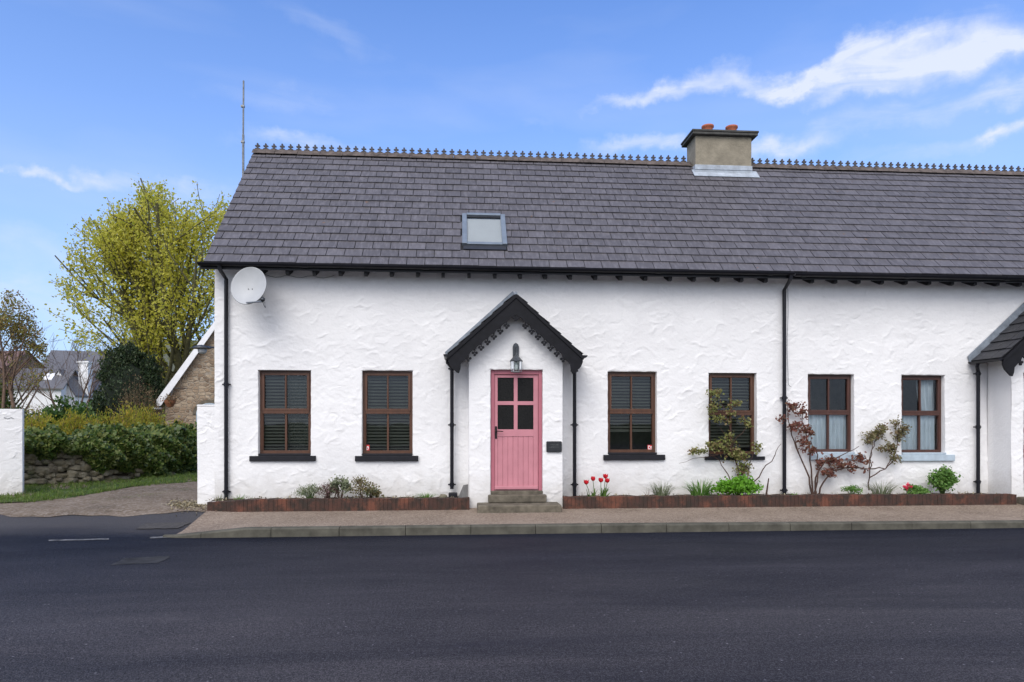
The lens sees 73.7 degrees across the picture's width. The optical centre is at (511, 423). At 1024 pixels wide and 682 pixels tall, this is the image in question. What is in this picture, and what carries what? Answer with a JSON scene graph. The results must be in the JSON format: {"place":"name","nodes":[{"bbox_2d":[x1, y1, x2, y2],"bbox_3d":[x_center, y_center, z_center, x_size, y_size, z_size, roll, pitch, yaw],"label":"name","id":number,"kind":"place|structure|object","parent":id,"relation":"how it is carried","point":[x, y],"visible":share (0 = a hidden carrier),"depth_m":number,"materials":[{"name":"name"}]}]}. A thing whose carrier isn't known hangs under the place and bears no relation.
{"place":"outdoors","nodes":[
{"label":"outdoors","id":0,"kind":"place"},
{"bbox_2d":[0,511,204,539],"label":"road apron","id":1,"kind":"object","parent":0,"point":[66,527],"visible":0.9,"depth_m":10.19,"materials":[{"name":"grey asphalt"}]},
{"bbox_2d":[135,522,189,528],"bbox_3d":[-5.239,1.530,10.248,0.685,0.043,0.342,0,0,-4],"label":"road patch","id":2,"kind":"object","parent":1,"relation":"on","point":[160,525],"visible":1,"depth_m":10.24,"materials":[{"name":"grey asphalt"}]},
{"bbox_2d":[0,478,206,516],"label":"gravel lane","id":3,"kind":"structure","parent":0,"point":[129,501],"depth_m":11.84,"materials":[{"name":"grey gravel"}]},
{"bbox_2d":[0,382,35,427],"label":"laurel bush","id":4,"kind":"object","parent":3,"relation":"on","point":[7,401],"visible":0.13,"depth_m":17.58,"materials":[{"name":"green plant"}]},
{"bbox_2d":[0,288,52,412],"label":"budding tree","id":5,"kind":"object","parent":3,"relation":"on","point":[13,336],"visible":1,"depth_m":17.53,"materials":[{"name":"brown plant"}]},
{"bbox_2d":[26,403,43,417],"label":"brown shrub","id":6,"kind":"object","parent":3,"relation":"on","point":[34,409],"visible":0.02,"depth_m":20.97,"materials":[{"name":"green plant"}]},
{"bbox_2d":[24,406,78,436],"bbox_3d":[-11.796,0.403,17.300,1.502,1.754,1.323,0,0,35],"label":"golden shrub","id":7,"kind":"object","parent":3,"relation":"on","point":[41,424],"visible":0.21,"depth_m":17.22,"materials":[{"name":"yellow plant"}]},
{"bbox_2d":[33,394,104,430],"bbox_3d":[-12.917,0.191,20.012,2.195,2.083,1.651,0,0,15],"label":"laurel bush","id":8,"kind":"object","parent":3,"relation":"on","point":[80,408],"visible":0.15,"depth_m":19.94,"materials":[{"name":"green plant"}]},
{"bbox_2d":[53,407,103,434],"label":"golden shrub","id":9,"kind":"object","parent":3,"relation":"on","point":[80,424],"visible":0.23,"depth_m":17.60,"materials":[{"name":"yellow plant"}]},
{"bbox_2d":[0,471,196,502],"bbox_3d":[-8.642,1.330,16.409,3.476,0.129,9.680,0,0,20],"label":"grass verge","id":10,"kind":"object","parent":3,"relation":"on","point":[64,491],"depth_m":14.42,"materials":[{"name":"plant"}]},
{"bbox_2d":[24,420,196,477],"bbox_3d":[-9.523,0.631,18.007,2.887,1.458,8.736,0,0,20],"label":"hedge","id":11,"kind":"object","parent":10,"relation":"on","point":[104,447],"visible":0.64,"depth_m":16.17,"materials":[{"name":"green plant"}]},
{"bbox_2d":[83,398,149,428],"bbox_3d":[-10.629,0.299,18.431,1.811,1.983,1.554,0,0,-23],"label":"golden shrub","id":12,"kind":"object","parent":3,"relation":"on","point":[127,420],"visible":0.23,"depth_m":18.34,"materials":[{"name":"yellow plant"}]},
{"bbox_2d":[89,341,169,424],"bbox_3d":[-13.519,-0.858,24.006,2.686,4.116,2.420,0,0,-32],"label":"evergreen tree","id":13,"kind":"object","parent":3,"relation":"on","point":[121,365],"visible":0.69,"depth_m":23.48,"materials":[{"name":"green plant"}]},
{"bbox_2d":[112,375,168,424],"bbox_3d":[-12.228,-0.225,22.504,1.860,2.862,1.324,0,0,-4],"label":"brown shrub","id":14,"kind":"object","parent":3,"relation":"on","point":[136,401],"visible":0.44,"depth_m":22.45,"materials":[{"name":"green plant"}]},
{"bbox_2d":[120,404,171,428],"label":"golden shrub","id":15,"kind":"object","parent":3,"relation":"on","point":[152,417],"visible":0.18,"depth_m":19.53,"materials":[{"name":"yellow plant"}]},
{"bbox_2d":[171,415,186,425],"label":"golden shrub","id":16,"kind":"object","parent":3,"relation":"on","point":[178,422],"visible":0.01,"depth_m":20.78,"materials":[{"name":"yellow plant"}]},
{"bbox_2d":[167,498,206,515],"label":"leaf litter","id":17,"kind":"object","parent":3,"relation":"on","point":[189,504],"visible":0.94,"depth_m":11.57,"materials":[{"name":"beige plant"}]},
{"bbox_2d":[0,528,1023,681],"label":"road","id":18,"kind":"structure","parent":0,"point":[924,605],"depth_m":5.90,"materials":[{"name":"grey asphalt"}]},
{"bbox_2d":[48,538,108,540],"bbox_3d":[-5.952,1.595,9.377,0.812,0.001,0.123,0,0,-10],"label":"road marking","id":19,"kind":"object","parent":18,"relation":"on","point":[80,539],"visible":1,"depth_m":9.39,"materials":[{"name":"white paint"}]},
{"bbox_2d":[111,556,169,564],"bbox_3d":[-4.317,1.596,7.971,0.570,0.001,0.447,0,0,-17],"label":"road patch","id":20,"kind":"object","parent":18,"relation":"on","point":[145,560],"visible":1,"depth_m":7.95,"materials":[{"name":"grey asphalt"}]},
{"bbox_2d":[0,0,1023,361],"label":"sky","id":21,"kind":"structure","parent":0,"point":[96,95],"materials":[{"name":"blue"}]},
{"bbox_2d":[177,503,1023,533],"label":"footpath","id":22,"kind":"structure","parent":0,"point":[211,520],"depth_m":10.78,"materials":[{"name":"concrete"}]},
{"bbox_3d":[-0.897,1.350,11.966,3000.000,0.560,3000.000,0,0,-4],"label":"ground","id":23,"kind":"structure","parent":0,"visible":0},
{"bbox_2d":[0,409,23,494],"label":"boundary wall","id":24,"kind":"structure","parent":23,"relation":"on","point":[11,450],"depth_m":13.11,"materials":[{"name":"paint"}]},
{"bbox_2d":[0,351,45,404],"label":"red roofed house","id":25,"kind":"structure","parent":23,"relation":"on","point":[33,360],"depth_m":55.53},
{"bbox_2d":[7,368,77,415],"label":"white house","id":26,"kind":"structure","parent":23,"relation":"on","point":[60,389],"depth_m":46.20,"materials":[{"name":"paint"}]},
{"bbox_2d":[44,373,54,379],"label":"roof window","id":27,"kind":"structure","parent":26,"relation":"in","point":[52,375],"depth_m":47.10,"materials":[{"name":"white glass"}]},
{"bbox_2d":[0,310,128,408],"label":"bare tree","id":28,"kind":"object","parent":23,"relation":"on","point":[92,388],"visible":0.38,"depth_m":35.58,"materials":[{"name":"brown plant"}]},
{"bbox_2d":[43,350,108,372],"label":"slate roofed house","id":29,"kind":"structure","parent":23,"relation":"on","point":[61,359],"depth_m":60.44,"materials":[{"name":"grey stone"}]},
{"bbox_2d":[55,361,100,414],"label":"white house","id":30,"kind":"structure","parent":23,"relation":"on","point":[72,384],"depth_m":48.65,"materials":[{"name":"paint"}]},
{"bbox_2d":[24,446,183,484],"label":"stone wall","id":31,"kind":"structure","parent":23,"relation":"on","point":[73,468],"depth_m":15.28,"materials":[{"name":"stone"}]},
{"bbox_2d":[37,173,230,423],"bbox_3d":[-15.256,-4.866,31.294,9.890,12.207,10.719,0,0,39],"label":"broadleaf tree","id":32,"kind":"object","parent":23,"relation":"on","point":[148,268],"visible":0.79,"depth_m":29.46,"materials":[{"name":"green plant"}]},
{"bbox_2d":[120,340,197,424],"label":"mossy roofed house","id":33,"kind":"structure","parent":23,"relation":"on","point":[166,356],"depth_m":40.76,"materials":[{"name":"stone"}]},
{"bbox_2d":[153,323,214,426],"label":"stone cottage","id":34,"kind":"structure","parent":23,"relation":"on","point":[195,374],"depth_m":24.06,"materials":[{"name":"brown stone"}]},
{"bbox_2d":[161,388,187,406],"bbox_3d":[-10.023,-0.784,20.498,0.538,0.620,0.909,0,0,35],"label":"hanging basket","id":35,"kind":"object","parent":34,"relation":"hanging from","point":[168,402],"visible":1,"depth_m":20.23,"materials":[{"name":"brown wicker"}]},
{"bbox_2d":[191,345,213,353],"bbox_3d":[-9.194,-2.235,20.817,0.526,0.280,1.094,0,0,40],"label":"gable lamp","id":36,"kind":"object","parent":34,"relation":"attached to","point":[202,349],"visible":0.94,"depth_m":20.50,"materials":[{"name":"grey metal"}]},
{"bbox_2d":[197,405,214,504],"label":"garden wall","id":37,"kind":"structure","parent":23,"relation":"on","point":[205,459],"depth_m":11.68,"materials":[{"name":"white paint"}]},
{"bbox_2d":[207,496,469,511],"bbox_3d":[-2.853,1.374,11.496,4.261,0.292,0.685,0,0,-4],"label":"brick edging","id":38,"kind":"object","parent":23,"relation":"on","point":[329,504],"visible":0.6,"depth_m":11.17,"materials":[{"name":"brick"}]},
{"bbox_2d":[294,483,321,498],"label":"lavender","id":39,"kind":"object","parent":38,"relation":"on","point":[310,491],"visible":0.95,"depth_m":11.40,"materials":[{"name":"green plant"}]},
{"bbox_2d":[313,482,342,497],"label":"heather","id":40,"kind":"object","parent":38,"relation":"on","point":[327,494],"visible":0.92,"depth_m":11.40,"materials":[{"name":"brown plant"}]},
{"bbox_2d":[205,495,458,500],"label":"leaf litter","id":41,"kind":"object","parent":38,"relation":"on","point":[318,497],"visible":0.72,"depth_m":11.56,"materials":[{"name":"brown plant"}]},
{"bbox_2d":[328,474,351,497],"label":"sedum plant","id":42,"kind":"object","parent":38,"relation":"on","point":[343,483],"visible":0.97,"depth_m":11.43,"materials":[{"name":"green plant"}]},
{"bbox_2d":[340,475,379,497],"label":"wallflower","id":43,"kind":"object","parent":38,"relation":"on","point":[359,481],"visible":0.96,"depth_m":11.44,"materials":[{"name":"green plant"}]},
{"bbox_2d":[363,486,377,497],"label":"trailing plant","id":44,"kind":"object","parent":38,"relation":"on","point":[369,495],"visible":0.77,"depth_m":11.48,"materials":[{"name":"green plant"}]},
{"bbox_2d":[372,491,383,497],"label":"leafy plant","id":45,"kind":"object","parent":38,"relation":"on","point":[377,494],"visible":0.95,"depth_m":11.47,"materials":[{"name":"green plant"}]},
{"bbox_2d":[414,493,440,497],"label":"grass tuft","id":46,"kind":"object","parent":38,"relation":"on","point":[427,495],"visible":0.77,"depth_m":11.59,"materials":[{"name":"green plant"}]},
{"bbox_2d":[459,484,467,497],"bbox_3d":[-0.827,1.148,11.520,0.178,0.244,0.040,0,0,-4],"label":"leaning board","id":47,"kind":"object","parent":38,"relation":"on","point":[464,491],"visible":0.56,"depth_m":11.50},
{"bbox_2d":[197,123,794,507],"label":"cottage","id":48,"kind":"structure","parent":23,"relation":"on","point":[634,310],"depth_m":12.12,"materials":[{"name":"white paint"}]},
{"bbox_2d":[241,80,244,175],"bbox_3d":[-7.491,-4.120,18.999,0.090,10.840,0.080,0,0,-4],"label":"aerial mast","id":49,"kind":"object","parent":48,"relation":"attached to","point":[242,140],"visible":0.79,"depth_m":18.97,"materials":[{"name":"metal"}]},
{"bbox_2d":[231,267,266,307],"bbox_3d":[-4.168,-2.219,11.295,0.835,0.739,0.611,0,0,30],"label":"satellite dish","id":50,"kind":"object","parent":48,"relation":"attached to","point":[248,285],"visible":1,"depth_m":11.26,"materials":[{"name":"grey paint"}]},
{"bbox_2d":[249,371,315,460],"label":"window","id":51,"kind":"structure","parent":48,"relation":"in","point":[285,396],"depth_m":11.92,"materials":[{"name":"brown wood"}]},
{"bbox_2d":[265,274,333,277],"bbox_3d":[-3.649,-2.530,11.725,1.175,0.057,0.008,0,0,-4],"label":"cable","id":52,"kind":"object","parent":48,"relation":"attached to","point":[297,277],"visible":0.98,"depth_m":11.72,"materials":[{"name":"grey metal"}]},
{"bbox_2d":[355,371,417,460],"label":"window","id":53,"kind":"structure","parent":48,"relation":"in","point":[387,395],"depth_m":12.05,"materials":[{"name":"brown wood"}]},
{"bbox_2d":[494,375,537,489],"bbox_3d":[0.074,0.153,11.568,0.745,1.961,0.112,0,0,-4],"label":"door","id":54,"kind":"structure","parent":48,"relation":"in","point":[516,396],"depth_m":11.59,"materials":[{"name":"pink paint"}]},
{"bbox_2d":[510,343,522,372],"bbox_3d":[0.070,-1.105,11.386,0.216,0.503,0.206,0,0,-4],"label":"wall lantern","id":55,"kind":"object","parent":48,"relation":"attached to","point":[516,358],"depth_m":11.36,"materials":[{"name":"grey metal"}]},
{"bbox_2d":[546,441,561,451],"bbox_3d":[0.710,0.391,11.525,0.262,0.182,0.028,0,0,-4],"label":"name plaque","id":56,"kind":"object","parent":48,"relation":"attached to","point":[553,446],"visible":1,"depth_m":11.51,"materials":[{"name":"metal"}]},
{"bbox_2d":[603,372,664,459],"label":"window","id":57,"kind":"structure","parent":48,"relation":"in","point":[631,395],"depth_m":12.38,"materials":[{"name":"brown wood"}]},
{"bbox_2d":[705,373,764,459],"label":"window","id":58,"kind":"structure","parent":48,"relation":"in","point":[734,386],"depth_m":12.52,"materials":[{"name":"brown wood"}]},
{"bbox_2d":[477,494,561,512],"bbox_3d":[0.110,1.355,11.268,1.368,0.330,0.457,0,0,-4],"label":"doorstep","id":59,"kind":"object","parent":23,"relation":"on","point":[519,503],"visible":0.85,"depth_m":11.14,"materials":[{"name":"concrete"}]},
{"bbox_2d":[163,520,1023,537],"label":"kerb","id":60,"kind":"structure","parent":23,"relation":"on","point":[394,530],"depth_m":9.95,"materials":[{"name":"concrete"}]},
{"bbox_2d":[562,493,1016,508],"bbox_3d":[4.854,1.374,12.074,8.060,0.292,0.685,0,0,-4],"label":"brick edging","id":61,"kind":"object","parent":23,"relation":"on","point":[692,501],"visible":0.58,"depth_m":11.73,"materials":[{"name":"brick"}]},
{"bbox_2d":[584,480,593,495],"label":"tulip","id":62,"kind":"object","parent":61,"relation":"on","point":[586,482],"visible":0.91,"depth_m":11.76,"materials":[{"name":"red plant"}]},
{"bbox_2d":[591,476,596,495],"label":"tulip","id":63,"kind":"object","parent":61,"relation":"on","point":[593,479],"visible":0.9,"depth_m":11.79,"materials":[{"name":"red plant"}]},
{"bbox_2d":[598,478,604,495],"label":"tulip","id":64,"kind":"object","parent":61,"relation":"on","point":[601,480],"visible":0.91,"depth_m":11.77,"materials":[{"name":"red plant"}]},
{"bbox_2d":[598,478,609,495],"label":"tulip","id":65,"kind":"object","parent":61,"relation":"on","point":[607,480],"visible":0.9,"depth_m":11.73,"materials":[{"name":"red plant"}]},
{"bbox_2d":[603,474,608,493],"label":"tulip","id":66,"kind":"object","parent":61,"relation":"on","point":[605,476],"visible":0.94,"depth_m":11.81,"materials":[{"name":"red plant"}]},
{"bbox_2d":[646,480,681,495],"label":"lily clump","id":67,"kind":"object","parent":61,"relation":"on","point":[658,491],"visible":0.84,"depth_m":11.83,"materials":[{"name":"green plant"}]},
{"bbox_2d":[675,479,714,495],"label":"iris clump","id":68,"kind":"object","parent":61,"relation":"on","point":[705,491],"visible":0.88,"depth_m":11.88,"materials":[{"name":"green plant"}]},
{"bbox_2d":[682,388,780,494],"bbox_3d":[3.904,0.326,12.120,1.873,1.913,0.394,0,0,-4],"label":"rose bush","id":69,"kind":"object","parent":61,"relation":"on","point":[741,468],"visible":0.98,"depth_m":12.14,"materials":[{"name":"green plant"}]},
{"bbox_2d":[710,473,763,495],"bbox_3d":[3.914,1.076,11.900,0.938,0.436,0.524,0,0,-4],"label":"geranium mound","id":70,"kind":"object","parent":61,"relation":"on","point":[736,485],"visible":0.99,"depth_m":11.79,"materials":[{"name":"green plant"}]},
{"bbox_2d":[571,491,987,496],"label":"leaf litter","id":71,"kind":"object","parent":61,"relation":"on","point":[780,494],"visible":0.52,"depth_m":12.14,"materials":[{"name":"brown plant"}]},
{"bbox_2d":[775,400,901,493],"bbox_3d":[5.918,0.429,12.297,2.383,1.724,0.372,0,0,-4],"label":"rose bush","id":72,"kind":"object","parent":61,"relation":"on","point":[805,429],"visible":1,"depth_m":12.28,"materials":[{"name":"brown plant"}]},
{"bbox_2d":[840,484,862,493],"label":"leafy plant","id":73,"kind":"object","parent":61,"relation":"on","point":[851,488],"visible":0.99,"depth_m":12.08,"materials":[{"name":"green plant"}]},
{"bbox_2d":[857,415,911,489],"bbox_3d":[6.753,0.527,12.397,1.083,1.377,0.350,0,0,-4],"label":"climbing shrub","id":74,"kind":"object","parent":61,"relation":"on","point":[889,446],"visible":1,"depth_m":12.39,"materials":[{"name":"green plant"}]},
{"bbox_2d":[863,480,906,493],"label":"lavender","id":75,"kind":"object","parent":61,"relation":"on","point":[882,491],"visible":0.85,"depth_m":12.14,"materials":[{"name":"green plant"}]},
{"bbox_2d":[902,482,912,493],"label":"pink flower","id":76,"kind":"object","parent":61,"relation":"on","point":[907,486],"visible":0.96,"depth_m":12.16,"materials":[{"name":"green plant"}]},
{"bbox_2d":[901,484,932,493],"bbox_3d":[7.232,1.190,12.191,0.453,0.210,0.490,0,0,-4],"label":"primrose","id":77,"kind":"object","parent":61,"relation":"on","point":[916,489],"visible":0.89,"depth_m":12.12,"materials":[{"name":"green plant"}]},
{"bbox_2d":[926,464,963,493],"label":"hydrangea bush","id":78,"kind":"object","parent":61,"relation":"on","point":[942,479],"visible":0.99,"depth_m":12.17,"materials":[{"name":"green plant"}]},
{"bbox_2d":[740,158,1023,496],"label":"cottage","id":79,"kind":"structure","parent":23,"relation":"on","point":[905,295],"depth_m":12.64,"materials":[{"name":"white paint"}]},
{"bbox_2d":[808,375,864,459],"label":"window","id":80,"kind":"structure","parent":79,"relation":"in","point":[829,396],"depth_m":12.68,"materials":[{"name":"red wood"}]},
{"bbox_2d":[898,376,954,460],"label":"window","id":81,"kind":"structure","parent":79,"relation":"in","point":[921,395],"depth_m":12.80,"materials":[{"name":"red wood"}]},
{"bbox_2d":[1017,497,1023,504],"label":"doorstep","id":82,"kind":"object","parent":23,"relation":"on","point":[1020,500],"visible":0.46,"depth_m":12.07,"materials":[{"name":"concrete"}]}
]}

